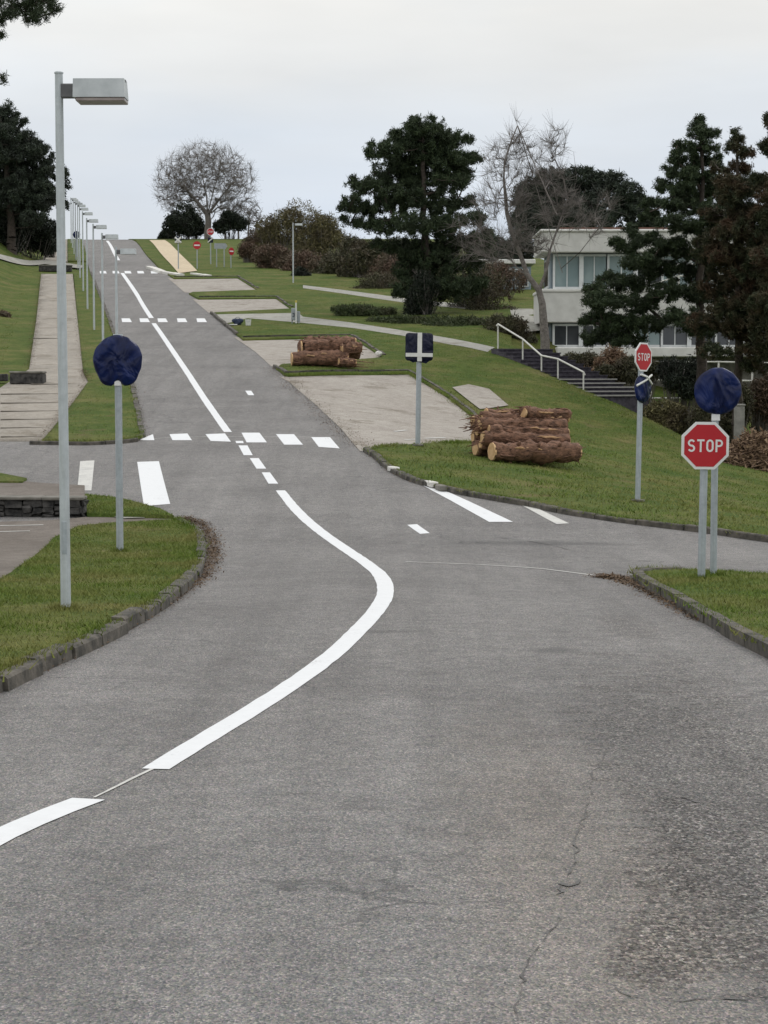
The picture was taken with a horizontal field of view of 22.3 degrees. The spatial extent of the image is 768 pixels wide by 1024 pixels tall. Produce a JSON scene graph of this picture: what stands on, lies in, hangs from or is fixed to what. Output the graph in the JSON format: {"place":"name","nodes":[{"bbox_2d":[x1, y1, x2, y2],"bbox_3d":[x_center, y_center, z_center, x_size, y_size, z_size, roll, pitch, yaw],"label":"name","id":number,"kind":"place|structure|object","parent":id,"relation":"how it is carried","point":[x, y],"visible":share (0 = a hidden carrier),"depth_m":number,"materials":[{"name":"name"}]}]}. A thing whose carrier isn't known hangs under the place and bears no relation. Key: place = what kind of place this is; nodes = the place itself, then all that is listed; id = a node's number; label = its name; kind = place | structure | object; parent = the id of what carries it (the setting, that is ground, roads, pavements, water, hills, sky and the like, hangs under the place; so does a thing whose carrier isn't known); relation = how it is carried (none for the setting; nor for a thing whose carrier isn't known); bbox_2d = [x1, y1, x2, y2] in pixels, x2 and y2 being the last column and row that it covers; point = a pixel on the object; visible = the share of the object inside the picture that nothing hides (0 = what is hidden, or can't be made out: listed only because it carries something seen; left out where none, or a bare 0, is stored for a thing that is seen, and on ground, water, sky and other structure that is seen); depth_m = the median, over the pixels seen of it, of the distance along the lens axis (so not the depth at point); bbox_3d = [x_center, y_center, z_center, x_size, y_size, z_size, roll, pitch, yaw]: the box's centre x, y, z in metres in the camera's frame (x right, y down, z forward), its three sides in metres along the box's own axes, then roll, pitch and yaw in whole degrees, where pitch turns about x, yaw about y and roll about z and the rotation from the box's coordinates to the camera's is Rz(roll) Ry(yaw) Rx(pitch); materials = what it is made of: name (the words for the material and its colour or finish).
{"place":"outdoors","nodes":[
{"label":"outdoors","id":0,"kind":"place"},
{"bbox_2d":[0,254,81,267],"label":"cross path","id":1,"kind":"structure","parent":0,"point":[23,262],"depth_m":153.25,"materials":[{"name":"concrete"}]},
{"bbox_2d":[0,481,84,495],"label":"coping","id":2,"kind":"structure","parent":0,"point":[35,488],"depth_m":41.27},
{"bbox_2d":[0,274,87,441],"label":"walkway","id":3,"kind":"structure","parent":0,"point":[46,357],"depth_m":68.94,"materials":[{"name":"concrete"}]},
{"bbox_2d":[9,371,46,383],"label":"stone block","id":4,"kind":"structure","parent":3,"relation":"on","point":[27,377],"depth_m":66.38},
{"bbox_2d":[0,517,163,578],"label":"car park","id":5,"kind":"structure","parent":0,"point":[21,541],"depth_m":34.14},
{"bbox_2d":[44,268,139,441],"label":"verge","id":6,"kind":"structure","parent":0,"point":[91,338],"depth_m":62.39,"materials":[{"name":"green plant"}]},
{"bbox_2d":[101,233,118,340],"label":"street lamp","id":7,"kind":"object","parent":6,"relation":"on","point":[110,236],"visible":0.77,"depth_m":74.52,"materials":[{"name":"metal"}]},
{"bbox_2d":[115,247,136,333],"bbox_3d":[-7.906,-5.608,59.754,0.660,5.000,0.289,0,4,0],"label":"street lamp","id":8,"kind":"object","parent":6,"relation":"on","point":[126,251],"visible":0.65,"depth_m":59.62,"materials":[{"name":"grey metal"}]},
{"bbox_2d":[0,519,196,669],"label":"island lawn","id":9,"kind":"structure","parent":0,"point":[73,615],"depth_m":23.42,"materials":[{"name":"green plant"}]},
{"bbox_2d":[54,71,128,606],"bbox_3d":[-3.004,-1.672,20.155,0.745,5.683,0.326,0,4,0],"label":"street lamp","id":10,"kind":"object","parent":9,"relation":"on","point":[97,91],"visible":0.94,"depth_m":20.07,"materials":[{"name":"grey metal"}]},
{"bbox_2d":[93,334,141,550],"bbox_3d":[-4.100,-0.985,30.109,0.759,3.507,0.206,0,4,0],"label":"covered sign","id":11,"kind":"object","parent":9,"relation":"on","point":[117,360],"visible":1,"depth_m":29.98,"materials":[{"name":"metal"}]},
{"bbox_2d":[85,494,173,518],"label":"verge lawn","id":12,"kind":"structure","parent":0,"point":[129,514],"depth_m":36.97,"materials":[{"name":"green plant"}]},
{"bbox_2d":[281,375,471,450],"bbox_3d":[0.445,-3.406,61.718,5.832,2.155,24.352,-1,4,-9],"label":"parking bay","id":13,"kind":"object","parent":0,"point":[382,408],"visible":0.81,"depth_m":62.34,"materials":[{"name":"concrete"}]},
{"bbox_2d":[0,240,765,434],"bbox_3d":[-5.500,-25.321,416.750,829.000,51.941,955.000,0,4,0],"label":"ground","id":14,"kind":"structure","parent":0,"point":[16,352],"depth_m":109.17,"materials":[{"name":"green plant"}]},
{"bbox_2d":[0,208,39,257],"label":"shrub","id":15,"kind":"object","parent":14,"relation":"on","point":[20,231],"visible":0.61,"depth_m":158.08,"materials":[{"name":"green plant"}]},
{"bbox_2d":[0,0,66,85],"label":"pine tree","id":16,"kind":"object","parent":14,"relation":"on","point":[25,9],"visible":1,"depth_m":25.48,"materials":[{"name":"green plant"}]},
{"bbox_2d":[0,98,73,254],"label":"pine tree","id":17,"kind":"object","parent":14,"relation":"on","point":[27,187],"visible":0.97,"depth_m":155.75,"materials":[{"name":"green plant"}]},
{"bbox_2d":[19,218,55,259],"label":"shrub","id":18,"kind":"object","parent":14,"relation":"on","point":[42,240],"visible":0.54,"depth_m":163.41,"materials":[{"name":"green plant"}]},
{"bbox_2d":[0,495,88,517],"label":"stone wall","id":19,"kind":"structure","parent":14,"relation":"on","point":[43,506],"depth_m":36.90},
{"bbox_2d":[29,434,144,444],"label":"kerb","id":20,"kind":"structure","parent":14,"relation":"on","point":[131,440],"depth_m":50.61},
{"bbox_2d":[0,518,206,692],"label":"kerb","id":21,"kind":"structure","parent":14,"relation":"on","point":[14,678],"depth_m":18.02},
{"bbox_2d":[90,271,145,436],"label":"kerb","id":22,"kind":"structure","parent":14,"relation":"on","point":[135,402],"depth_m":63.25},
{"bbox_2d":[161,201,201,239],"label":"bush","id":23,"kind":"object","parent":14,"relation":"on","point":[183,223],"visible":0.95,"depth_m":225.38,"materials":[{"name":"green plant"}]},
{"bbox_2d":[211,209,251,238],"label":"bush","id":24,"kind":"object","parent":14,"relation":"on","point":[228,221],"visible":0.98,"depth_m":229.46,"materials":[{"name":"green plant"}]},
{"bbox_2d":[254,197,318,253],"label":"thicket bush","id":25,"kind":"object","parent":14,"relation":"on","point":[282,222],"visible":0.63,"depth_m":165.95,"materials":[{"name":"green plant"}]},
{"bbox_2d":[0,254,767,681],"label":"grass","id":26,"kind":"structure","parent":14,"relation":"on","point":[190,562],"depth_m":31.03,"materials":[{"name":"plant"}]},
{"bbox_2d":[402,269,443,314],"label":"shrub","id":27,"kind":"object","parent":14,"relation":"on","point":[422,298],"visible":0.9,"depth_m":99.73,"materials":[{"name":"green plant"}]},
{"bbox_2d":[480,312,538,343],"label":"shrub","id":28,"kind":"object","parent":14,"relation":"on","point":[516,325],"visible":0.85,"depth_m":89.94,"materials":[{"name":"green plant"}]},
{"bbox_2d":[438,105,624,348],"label":"bare tree","id":29,"kind":"object","parent":14,"relation":"on","point":[544,336],"visible":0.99,"depth_m":83.22,"materials":[{"name":"grey plant"}]},
{"bbox_2d":[502,163,653,258],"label":"evergreen tree","id":30,"kind":"object","parent":14,"relation":"on","point":[610,180],"visible":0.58,"depth_m":125.95,"materials":[{"name":"plant"}]},
{"bbox_2d":[563,349,598,370],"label":"shrub","id":31,"kind":"object","parent":14,"relation":"on","point":[586,358],"visible":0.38,"depth_m":87.49,"materials":[{"name":"green plant"}]},
{"bbox_2d":[593,361,626,384],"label":"shrub","id":32,"kind":"object","parent":14,"relation":"on","point":[611,372],"visible":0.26,"depth_m":83.30,"materials":[{"name":"green plant"}]},
{"bbox_2d":[583,343,653,400],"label":"shrub","id":33,"kind":"object","parent":14,"relation":"on","point":[610,355],"visible":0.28,"depth_m":85.53,"materials":[{"name":"green plant"}]},
{"bbox_2d":[612,354,659,402],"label":"shrub","id":34,"kind":"object","parent":14,"relation":"on","point":[627,366],"visible":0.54,"depth_m":83.34,"materials":[{"name":"green plant"}]},
{"bbox_2d":[533,227,767,387],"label":"apartment building","id":35,"kind":"structure","parent":14,"relation":"on","point":[562,292],"depth_m":91.57,"materials":[{"name":"paint"}]},
{"bbox_2d":[552,324,578,346],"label":"window","id":36,"kind":"structure","parent":35,"relation":"in","point":[563,335],"depth_m":91.83,"materials":[{"name":"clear glass"}]},
{"bbox_2d":[553,254,578,288],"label":"window","id":37,"kind":"structure","parent":35,"relation":"in","point":[569,279],"depth_m":91.63,"materials":[{"name":"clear glass"}]},
{"bbox_2d":[579,254,605,288],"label":"window","id":38,"kind":"structure","parent":35,"relation":"in","point":[590,265],"depth_m":91.61,"materials":[{"name":"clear glass"}]},
{"bbox_2d":[607,254,632,287],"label":"window","id":39,"kind":"structure","parent":35,"relation":"in","point":[612,260],"depth_m":91.61,"materials":[{"name":"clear glass"}]},
{"bbox_2d":[660,324,686,346],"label":"window","id":40,"kind":"structure","parent":35,"relation":"in","point":[669,338],"depth_m":91.83,"materials":[{"name":"grey glass"}]},
{"bbox_2d":[577,113,727,407],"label":"pine tree","id":41,"kind":"object","parent":14,"relation":"on","point":[693,187],"visible":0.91,"depth_m":75.23,"materials":[{"name":"green plant"}]},
{"bbox_2d":[642,396,689,434],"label":"shrub","id":42,"kind":"object","parent":14,"relation":"on","point":[668,414],"visible":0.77,"depth_m":73.39,"materials":[{"name":"green plant"}]},
{"bbox_2d":[654,354,707,416],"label":"shrub","id":43,"kind":"object","parent":14,"relation":"on","point":[678,382],"visible":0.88,"depth_m":81.45,"materials":[{"name":"green plant"}]},
{"bbox_2d":[633,567,767,658],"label":"kerb","id":44,"kind":"structure","parent":14,"relation":"on","point":[726,632],"depth_m":19.62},
{"bbox_2d":[684,404,728,429],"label":"shrub","id":45,"kind":"object","parent":14,"relation":"on","point":[698,414],"visible":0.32,"depth_m":72.60,"materials":[{"name":"green plant"}]},
{"bbox_2d":[680,126,767,445],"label":"pine tree","id":46,"kind":"object","parent":14,"relation":"on","point":[731,288],"visible":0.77,"depth_m":70.95,"materials":[{"name":"green plant"}]},
{"bbox_2d":[720,381,756,444],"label":"shrub","id":47,"kind":"object","parent":14,"relation":"on","point":[748,401],"visible":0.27,"depth_m":75.19,"materials":[{"name":"green plant"}]},
{"bbox_2d":[734,404,745,438],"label":"concrete post","id":48,"kind":"object","parent":14,"relation":"on","point":[739,416],"visible":0.48,"depth_m":65.80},
{"bbox_2d":[738,111,767,372],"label":"pine tree","id":49,"kind":"object","parent":14,"relation":"on","point":[757,302],"visible":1,"depth_m":69.33,"materials":[{"name":"green plant"}]},
{"bbox_2d":[747,372,767,434],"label":"shrub","id":50,"kind":"object","parent":14,"relation":"on","point":[759,387],"visible":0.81,"depth_m":76.45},
{"bbox_2d":[0,240,767,1023],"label":"road","id":51,"kind":"structure","parent":0,"point":[380,818],"depth_m":11.78,"materials":[{"name":"asphalt"}]},
{"bbox_2d":[106,241,277,483],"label":"line","id":52,"kind":"object","parent":51,"relation":"on","point":[258,464],"visible":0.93,"depth_m":64.58,"materials":[{"name":"paint"}]},
{"bbox_2d":[0,490,393,844],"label":"line","id":53,"kind":"object","parent":51,"relation":"on","point":[354,633],"visible":1,"depth_m":14.99,"materials":[{"name":"paint"}]},
{"bbox_2d":[179,515,230,587],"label":"leaf litter","id":54,"kind":"object","parent":51,"relation":"on","point":[207,530],"visible":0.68,"depth_m":31.41,"materials":[{"name":"brown plant"}]},
{"bbox_2d":[141,433,338,447],"bbox_3d":[-3.517,-1.932,52.129,5.903,0.296,2.742,1,4,18],"label":"give way line","id":55,"kind":"object","parent":51,"relation":"on","point":[293,439],"visible":1,"depth_m":52.07,"materials":[{"name":"paint"}]},
{"bbox_2d":[0,430,590,796],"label":"thin line","id":56,"kind":"object","parent":51,"relation":"on","point":[131,778],"visible":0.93,"depth_m":27.57,"materials":[{"name":"paint"}]},
{"bbox_2d":[263,367,373,448],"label":"leaf litter","id":57,"kind":"object","parent":51,"relation":"on","point":[321,410],"visible":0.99,"depth_m":58.58,"materials":[{"name":"brown plant"}]},
{"bbox_2d":[78,460,567,523],"bbox_3d":[-2.522,-0.460,40.891,15.084,0.699,4.347,3,5,38],"label":"old stop line","id":58,"kind":"object","parent":51,"relation":"on","point":[86,469],"visible":0.98,"depth_m":42.89,"materials":[{"name":"paint"}]},
{"bbox_2d":[137,391,511,533],"bbox_3d":[-3.711,-1.800,49.315,6.536,2.281,31.071,-1,4,-12],"label":"stop line","id":59,"kind":"object","parent":51,"relation":"on","point":[153,489],"visible":0.96,"depth_m":40.51,"materials":[{"name":"paint"}]},
{"bbox_2d":[363,447,767,541],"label":"kerb","id":60,"kind":"structure","parent":51,"relation":"on","point":[642,522],"depth_m":37.80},
{"bbox_2d":[498,537,758,1019],"bbox_3d":[2.052,1.064,20.143,1.752,0.763,27.751,0,4,3],"label":"crack","id":61,"kind":"object","parent":51,"relation":"on","point":[547,931],"visible":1,"depth_m":8.41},
{"bbox_2d":[584,572,698,620],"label":"leaf litter","id":62,"kind":"object","parent":51,"relation":"on","point":[624,578],"visible":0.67,"depth_m":24.57,"materials":[{"name":"brown plant"}]},
{"bbox_2d":[0,0,767,256],"label":"sky","id":63,"kind":"structure","parent":0,"point":[299,88],"materials":[{"name":"white"}]},
{"bbox_2d":[128,239,767,534],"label":"lawn","id":64,"kind":"structure","parent":0,"point":[188,253],"depth_m":70.57,"materials":[{"name":"green plant"}]},
{"bbox_2d":[150,240,196,272],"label":"sandy footpath","id":65,"kind":"structure","parent":64,"relation":"on","point":[168,251],"depth_m":171.19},
{"bbox_2d":[151,138,261,238],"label":"bare tree","id":66,"kind":"object","parent":64,"relation":"on","point":[182,184],"visible":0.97,"depth_m":233.30,"materials":[{"name":"grey plant"}]},
{"bbox_2d":[168,278,254,292],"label":"parking bay","id":67,"kind":"object","parent":64,"relation":"on","point":[191,285],"visible":0.81,"depth_m":126.08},
{"bbox_2d":[193,299,287,312],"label":"parking bay","id":68,"kind":"object","parent":64,"relation":"on","point":[225,305],"visible":0.85,"depth_m":109.07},
{"bbox_2d":[236,241,258,262],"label":"thicket bush","id":69,"kind":"object","parent":64,"relation":"on","point":[245,251],"visible":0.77,"depth_m":158.53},
{"bbox_2d":[250,239,291,268],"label":"thicket bush","id":70,"kind":"object","parent":64,"relation":"on","point":[274,256],"visible":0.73,"depth_m":148.00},
{"bbox_2d":[279,249,323,270],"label":"thicket bush","id":71,"kind":"object","parent":64,"relation":"on","point":[307,259],"visible":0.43,"depth_m":144.20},
{"bbox_2d":[234,337,377,366],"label":"parking bay","id":72,"kind":"object","parent":64,"relation":"on","point":[275,352],"visible":0.49,"depth_m":79.84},
{"bbox_2d":[290,209,346,258],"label":"thicket bush","id":73,"kind":"object","parent":64,"relation":"on","point":[325,231],"visible":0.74,"depth_m":163.95,"materials":[{"name":"green plant"}]},
{"bbox_2d":[290,349,355,366],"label":"log","id":74,"kind":"object","parent":64,"relation":"on","point":[317,357],"visible":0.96,"depth_m":72.80,"materials":[{"name":"brown wood"}]},
{"bbox_2d":[294,335,350,350],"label":"log","id":75,"kind":"object","parent":74,"relation":"on","point":[321,344],"visible":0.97,"depth_m":73.13,"materials":[{"name":"brown wood"}]},
{"bbox_2d":[297,349,360,358],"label":"log","id":76,"kind":"object","parent":64,"relation":"on","point":[354,356],"visible":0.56,"depth_m":73.60,"materials":[{"name":"brown wood"}]},
{"bbox_2d":[340,341,366,355],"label":"log","id":77,"kind":"object","parent":76,"relation":"on","point":[352,346],"visible":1,"depth_m":73.13,"materials":[{"name":"brown wood"}]},
{"bbox_2d":[308,248,357,273],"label":"thicket bush","id":78,"kind":"object","parent":64,"relation":"on","point":[331,262],"visible":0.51,"depth_m":139.91,"materials":[{"name":"green plant"}]},
{"bbox_2d":[217,313,494,351],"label":"footpath","id":79,"kind":"structure","parent":64,"relation":"on","point":[227,318],"depth_m":92.84,"materials":[{"name":"concrete"}]},
{"bbox_2d":[335,233,383,277],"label":"thicket bush","id":80,"kind":"object","parent":64,"relation":"on","point":[354,250],"visible":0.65,"depth_m":134.60,"materials":[{"name":"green plant"}]},
{"bbox_2d":[330,302,398,315],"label":"shrub","id":81,"kind":"object","parent":64,"relation":"on","point":[355,309],"visible":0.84,"depth_m":99.09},
{"bbox_2d":[350,269,403,288],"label":"shrub","id":82,"kind":"object","parent":64,"relation":"on","point":[379,281],"visible":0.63,"depth_m":121.88,"materials":[{"name":"green plant"}]},
{"bbox_2d":[303,285,464,308],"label":"footpath","id":83,"kind":"structure","parent":64,"relation":"on","point":[383,297],"depth_m":116.06,"materials":[{"name":"concrete"}]},
{"bbox_2d":[366,252,412,278],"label":"shrub","id":84,"kind":"object","parent":64,"relation":"on","point":[385,267],"visible":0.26,"depth_m":127.01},
{"bbox_2d":[362,313,437,323],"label":"shrub","id":85,"kind":"object","parent":64,"relation":"on","point":[404,319],"visible":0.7,"depth_m":94.08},
{"bbox_2d":[336,110,497,305],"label":"pine tree","id":86,"kind":"object","parent":64,"relation":"on","point":[431,144],"visible":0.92,"depth_m":100.85,"materials":[{"name":"green plant"}]},
{"bbox_2d":[405,333,432,445],"bbox_3d":[0.900,-3.120,50.761,0.734,3.084,0.280,1,4,0],"label":"covered sign","id":87,"kind":"object","parent":64,"relation":"on","point":[419,349],"visible":1,"depth_m":50.60,"materials":[{"name":"metal"}]},
{"bbox_2d":[420,311,489,326],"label":"shrub","id":88,"kind":"object","parent":64,"relation":"on","point":[457,321],"visible":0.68,"depth_m":92.75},
{"bbox_2d":[471,440,487,456],"bbox_3d":[3.400,-1.593,50.286,2.430,0.578,0.522,-2,4,-21],"label":"log","id":89,"kind":"object","parent":64,"relation":"on","point":[476,450],"visible":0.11,"depth_m":49.77,"materials":[{"name":"wood"}]},
{"bbox_2d":[479,441,487,449],"bbox_3d":[3.553,-1.671,49.904,2.414,0.399,0.325,-2,4,-22],"label":"log","id":90,"kind":"object","parent":89,"relation":"on","point":[483,447],"visible":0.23,"depth_m":49.44,"materials":[{"name":"wood"}]},
{"bbox_2d":[476,430,570,445],"bbox_3d":[3.543,-1.837,49.738,2.666,0.529,0.449,-2,4,-21],"label":"log","id":91,"kind":"object","parent":90,"relation":"on","point":[487,438],"visible":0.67,"depth_m":49.52,"materials":[{"name":"wood"}]},
{"bbox_2d":[475,424,569,433],"bbox_3d":[3.509,-2.038,49.890,2.696,0.448,0.355,-2,4,-22],"label":"log","id":92,"kind":"object","parent":91,"relation":"on","point":[536,429],"visible":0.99,"depth_m":49.88,"materials":[{"name":"wood"}]},
{"bbox_2d":[469,417,567,435],"bbox_3d":[3.465,-2.206,50.049,2.823,0.501,0.435,-2,4,-21],"label":"log","id":93,"kind":"object","parent":92,"relation":"on","point":[484,422],"visible":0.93,"depth_m":49.91,"materials":[{"name":"wood"}]},
{"bbox_2d":[500,416,569,421],"bbox_3d":[3.806,-2.347,50.345,2.175,0.391,0.337,-2,4,-24],"label":"log","id":94,"kind":"object","parent":93,"relation":"on","point":[565,417],"visible":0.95,"depth_m":50.53,"materials":[{"name":"wood"}]},
{"bbox_2d":[514,405,571,418],"bbox_3d":[4.105,-2.534,50.414,1.683,0.454,0.402,-2,5,-30],"label":"log","id":95,"kind":"object","parent":94,"relation":"on","point":[529,412],"visible":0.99,"depth_m":50.24,"materials":[{"name":"wood"}]},
{"bbox_2d":[453,384,507,408],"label":"gravel patch","id":96,"kind":"object","parent":64,"relation":"on","point":[480,397],"visible":1,"depth_m":68.35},
{"bbox_2d":[445,261,518,310],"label":"shrub","id":97,"kind":"object","parent":64,"relation":"on","point":[476,302],"visible":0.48,"depth_m":104.77,"materials":[{"name":"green plant"}]},
{"bbox_2d":[478,258,527,298],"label":"shrub","id":98,"kind":"object","parent":64,"relation":"on","point":[510,274],"visible":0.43,"depth_m":114.98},
{"bbox_2d":[478,259,535,289],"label":"building","id":99,"kind":"structure","parent":64,"relation":"on","point":[530,262],"depth_m":121.20,"materials":[{"name":"white concrete"}]},
{"bbox_2d":[488,439,586,465],"bbox_3d":[3.968,-1.518,49.411,2.781,0.708,0.659,-2,4,-25],"label":"log","id":100,"kind":"object","parent":64,"relation":"on","point":[540,453],"visible":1,"depth_m":49.16,"materials":[{"name":"wood"}]},
{"bbox_2d":[491,323,650,412],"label":"stone steps","id":101,"kind":"structure","parent":64,"relation":"on","point":[556,365],"depth_m":76.22,"materials":[{"name":"stone"}]},
{"bbox_2d":[631,342,652,501],"bbox_3d":[5.381,-1.803,40.921,0.272,3.488,0.598,4,4,42],"label":"stop sign","id":102,"kind":"object","parent":64,"relation":"on","point":[643,363],"visible":1,"depth_m":40.88,"materials":[{"name":"metal"}]},
{"bbox_2d":[723,426,767,471],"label":"brush heap","id":103,"kind":"object","parent":64,"relation":"on","point":[747,449],"visible":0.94,"depth_m":61.53,"materials":[{"name":"brown plant"}]},
{"bbox_2d":[510,309,539,330],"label":"forecourt","id":104,"kind":"structure","parent":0,"point":[527,314],"depth_m":99.43,"materials":[{"name":"concrete"}]},
{"bbox_2d":[645,569,767,635],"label":"corner lawn","id":105,"kind":"structure","parent":0,"point":[743,622],"depth_m":22.19,"materials":[{"name":"green plant"}]},
{"bbox_2d":[681,422,728,576],"bbox_3d":[4.050,-0.072,24.750,0.599,2.141,0.118,1,4,0],"label":"stop sign","id":106,"kind":"object","parent":105,"relation":"on","point":[704,447],"visible":0.99,"depth_m":24.65,"materials":[{"name":"metal"}]},
{"bbox_2d":[694,367,741,573],"bbox_3d":[4.306,-0.443,25.239,0.612,2.848,0.186,0,4,0],"label":"covered sign","id":107,"kind":"object","parent":105,"relation":"on","point":[717,391],"visible":0.99,"depth_m":25.12,"materials":[{"name":"metal"}]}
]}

